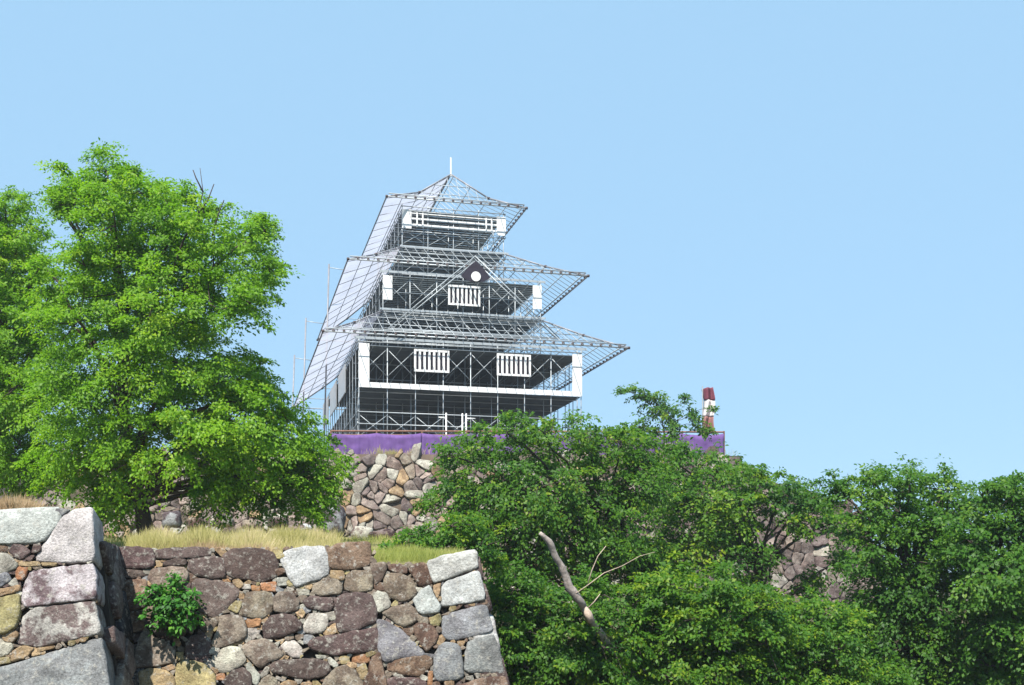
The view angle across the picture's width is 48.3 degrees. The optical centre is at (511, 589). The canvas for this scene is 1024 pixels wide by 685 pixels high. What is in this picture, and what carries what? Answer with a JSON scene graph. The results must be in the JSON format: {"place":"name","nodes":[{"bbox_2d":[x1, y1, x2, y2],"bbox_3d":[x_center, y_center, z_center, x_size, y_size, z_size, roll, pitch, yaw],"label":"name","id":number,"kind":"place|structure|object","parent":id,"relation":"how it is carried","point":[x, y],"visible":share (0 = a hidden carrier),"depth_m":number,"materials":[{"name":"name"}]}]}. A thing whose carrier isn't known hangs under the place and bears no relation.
{"place":"outdoors","nodes":[
{"label":"outdoors","id":0,"kind":"place"},
{"bbox_2d":[0,491,73,509],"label":"straw grass","id":1,"kind":"structure","parent":0,"point":[12,503],"depth_m":16.13,"materials":[{"name":"beige plant"}]},
{"bbox_2d":[104,532,397,546],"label":"grass","id":2,"kind":"structure","parent":0,"point":[375,540],"depth_m":36.02,"materials":[{"name":"green plant"}]},
{"bbox_2d":[106,537,426,644],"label":"terrace","id":3,"kind":"structure","parent":0,"point":[132,642],"depth_m":29.46,"materials":[{"name":"green plant"}]},
{"bbox_2d":[0,185,80,506],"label":"broadleaf tree","id":4,"kind":"object","parent":3,"relation":"on","point":[16,245],"visible":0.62,"depth_m":32.47,"materials":[{"name":"green plant"}]},
{"bbox_2d":[162,511,182,528],"bbox_3d":[-13.109,-2.701,43.996,0.769,0.734,0.672,0,0,0],"label":"boulder","id":5,"kind":"object","parent":3,"relation":"on","point":[172,519],"visible":0.94,"depth_m":43.73,"materials":[{"name":"stone"}]},
{"bbox_2d":[1,137,359,542],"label":"broadleaf tree","id":6,"kind":"object","parent":3,"relation":"on","point":[141,339],"visible":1,"depth_m":28.34,"materials":[{"name":"green plant"}]},
{"bbox_2d":[186,517,205,528],"bbox_3d":[-12.440,-2.613,44.990,0.737,0.524,0.612,0,0,0],"label":"boulder","id":7,"kind":"object","parent":3,"relation":"on","point":[193,521],"visible":0.4,"depth_m":44.74,"materials":[{"name":"stone"}]},
{"bbox_2d":[140,536,273,550],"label":"dry grass","id":8,"kind":"structure","parent":3,"relation":"on","point":[211,544],"depth_m":17.80,"materials":[{"name":"beige plant"}]},
{"bbox_2d":[210,516,234,527],"bbox_3d":[-11.687,-2.779,46.007,0.971,0.535,0.816,0,0,0],"label":"boulder","id":9,"kind":"object","parent":3,"relation":"on","point":[228,524],"visible":0.3,"depth_m":45.73,"materials":[{"name":"stone"}]},
{"bbox_2d":[120,522,346,551],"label":"yellow grass","id":10,"kind":"structure","parent":3,"relation":"on","point":[282,539],"depth_m":19.75,"materials":[{"name":"yellow plant"}]},
{"bbox_2d":[241,520,259,530],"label":"boulder","id":11,"kind":"object","parent":3,"relation":"on","point":[247,522],"visible":0.62,"depth_m":46.77,"materials":[{"name":"stone"}]},
{"bbox_2d":[267,517,288,528],"bbox_3d":[-9.848,-2.828,48.028,0.922,0.512,0.790,0,0,0],"label":"boulder","id":12,"kind":"object","parent":3,"relation":"on","point":[272,522],"visible":0.41,"depth_m":47.74,"materials":[{"name":"stone"}]},
{"bbox_2d":[288,524,312,531],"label":"boulder","id":13,"kind":"object","parent":3,"relation":"on","point":[301,526],"visible":0.26,"depth_m":45.68,"materials":[{"name":"stone"}]},
{"bbox_2d":[316,504,345,536],"bbox_3d":[-8.279,-3.038,51.984,1.446,1.706,1.138,0,0,0],"label":"boulder","id":14,"kind":"object","parent":3,"relation":"on","point":[340,519],"visible":0.32,"depth_m":51.52,"materials":[{"name":"stone"}]},
{"bbox_2d":[351,526,372,539],"bbox_3d":[-6.556,-2.380,50.007,0.960,0.838,0.788,0,0,0],"label":"boulder","id":15,"kind":"object","parent":3,"relation":"on","point":[358,530],"visible":0.55,"depth_m":49.70,"materials":[{"name":"stone"}]},
{"bbox_2d":[369,528,397,539],"bbox_3d":[-5.661,-2.282,49.997,1.336,0.876,1.113,0,0,0],"label":"boulder","id":16,"kind":"object","parent":3,"relation":"on","point":[389,532],"visible":0.49,"depth_m":49.59,"materials":[{"name":"stone"}]},
{"bbox_2d":[400,524,418,538],"bbox_3d":[-4.461,-2.571,50.992,1.064,0.759,0.798,0,0,0],"label":"boulder","id":17,"kind":"object","parent":3,"relation":"on","point":[410,526],"visible":0.27,"depth_m":50.68,"materials":[{"name":"stone"}]},
{"bbox_2d":[371,542,464,562],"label":"green grass","id":18,"kind":"structure","parent":3,"relation":"on","point":[407,554],"depth_m":17.86,"materials":[{"name":"green plant"}]},
{"bbox_2d":[377,509,508,576],"bbox_3d":[-1.409,-0.952,22.945,2.726,1.400,2.217,0,0,0],"label":"leafy bush","id":19,"kind":"object","parent":3,"relation":"on","point":[458,533],"visible":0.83,"depth_m":22.41,"materials":[{"name":"green plant"}]},
{"bbox_2d":[0,456,741,501],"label":"hill","id":20,"kind":"structure","parent":0,"point":[34,498],"depth_m":60.60,"materials":[{"name":"green plant"}]},
{"bbox_2d":[291,157,629,440],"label":"scaffold tower","id":21,"kind":"structure","parent":20,"relation":"on","point":[420,346],"depth_m":78.98,"materials":[{"name":"grey metal"}]},
{"bbox_2d":[414,349,448,372],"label":"lattice window","id":22,"kind":"structure","parent":21,"relation":"in","point":[437,361],"depth_m":72.88,"materials":[{"name":"white wood"}]},
{"bbox_2d":[448,285,479,306],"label":"lattice window","id":23,"kind":"structure","parent":21,"relation":"in","point":[460,295],"depth_m":76.43,"materials":[{"name":"white wood"}]},
{"bbox_2d":[497,353,530,376],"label":"lattice window","id":24,"kind":"structure","parent":21,"relation":"in","point":[507,364],"depth_m":74.22,"materials":[{"name":"white wood"}]},
{"bbox_2d":[330,430,724,454],"bbox_3d":[1.148,-8.019,62.778,22.022,1.922,0.245,0,0,-9],"label":"curtain fence","id":25,"kind":"object","parent":20,"relation":"on","point":[357,443],"visible":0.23,"depth_m":61.79,"materials":[{"name":"purple fabric"}]},
{"bbox_2d":[342,443,737,455],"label":"hilltop grass","id":26,"kind":"structure","parent":20,"relation":"on","point":[379,451],"depth_m":60.47,"materials":[{"name":"green plant"}]},
{"bbox_2d":[702,386,714,433],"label":"banner","id":27,"kind":"object","parent":20,"relation":"on","point":[708,395],"visible":0.69,"depth_m":65.87,"materials":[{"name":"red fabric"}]},
{"bbox_2d":[0,0,1023,588],"label":"sky","id":28,"kind":"structure","parent":0,"point":[809,214],"materials":[{"name":"blue"}]},
{"bbox_2d":[487,590,970,684],"bbox_3d":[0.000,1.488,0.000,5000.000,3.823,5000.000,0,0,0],"label":"ground","id":29,"kind":"structure","parent":0,"point":[811,620],"depth_m":43.30,"materials":[{"name":"green plant"}]},
{"bbox_2d":[0,507,138,684],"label":"stone bastion","id":30,"kind":"object","parent":29,"relation":"on","point":[65,617],"visible":1,"depth_m":15.38,"materials":[{"name":"grey stone"}]},
{"bbox_2d":[119,541,509,684],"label":"stone wall","id":31,"kind":"structure","parent":29,"relation":"on","point":[350,613],"depth_m":16.76,"materials":[{"name":"stone"}]},
{"bbox_2d":[134,570,205,646],"bbox_3d":[-4.933,0.264,16.492,1.039,1.106,0.962,0,0,-14],"label":"bush","id":32,"kind":"object","parent":31,"relation":"attached to","point":[181,618],"visible":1,"depth_m":16.32,"materials":[{"name":"green plant"}]},
{"bbox_2d":[33,443,882,609],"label":"stone wall","id":33,"kind":"structure","parent":29,"relation":"on","point":[385,491],"depth_m":58.86,"materials":[{"name":"grey stone"}]},
{"bbox_2d":[611,382,720,443],"bbox_3d":[8.171,-9.193,60.715,5.834,3.894,2.459,0,0,0],"label":"sapling","id":34,"kind":"object","parent":33,"relation":"on","point":[664,410],"visible":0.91,"depth_m":60.47,"materials":[{"name":"green plant"}]},
{"bbox_2d":[408,408,689,660],"bbox_3d":[1.030,-1.123,32.982,7.985,8.464,6.852,0,0,0],"label":"cherry tree","id":35,"kind":"object","parent":29,"relation":"on","point":[537,509],"visible":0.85,"depth_m":31.82,"materials":[{"name":"green plant"}]},
{"bbox_2d":[483,557,669,684],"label":"leafy bush","id":36,"kind":"object","parent":29,"relation":"on","point":[544,658],"visible":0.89,"depth_m":23.71,"materials":[{"name":"green plant"}]},
{"bbox_2d":[539,532,653,677],"bbox_3d":[2.550,0.872,23.634,1.652,4.013,4.789,0,0,35],"label":"dead trunk","id":37,"kind":"object","parent":29,"relation":"on","point":[573,592],"visible":0.81,"depth_m":22.59,"materials":[{"name":"grey wood"}]},
{"bbox_2d":[608,550,813,684],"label":"leafy bush","id":38,"kind":"object","parent":29,"relation":"on","point":[700,634],"visible":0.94,"depth_m":24.09,"materials":[{"name":"green plant"}]},
{"bbox_2d":[637,435,855,606],"bbox_3d":[7.623,-1.319,38.053,8.173,7.743,6.481,0,0,0],"label":"cherry tree","id":39,"kind":"object","parent":29,"relation":"on","point":[729,528],"visible":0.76,"depth_m":36.75,"materials":[{"name":"green plant"}]},
{"bbox_2d":[748,585,917,684],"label":"leafy bush","id":40,"kind":"object","parent":29,"relation":"on","point":[848,668],"visible":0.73,"depth_m":25.13,"materials":[{"name":"green plant"}]},
{"bbox_2d":[813,452,993,684],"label":"cherry tree","id":41,"kind":"object","parent":29,"relation":"on","point":[907,600],"visible":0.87,"depth_m":29.60,"materials":[{"name":"green plant"}]},
{"bbox_2d":[926,469,1023,684],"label":"cherry tree","id":42,"kind":"object","parent":29,"relation":"on","point":[996,652],"visible":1,"depth_m":27.51,"materials":[{"name":"green plant"}]}
]}

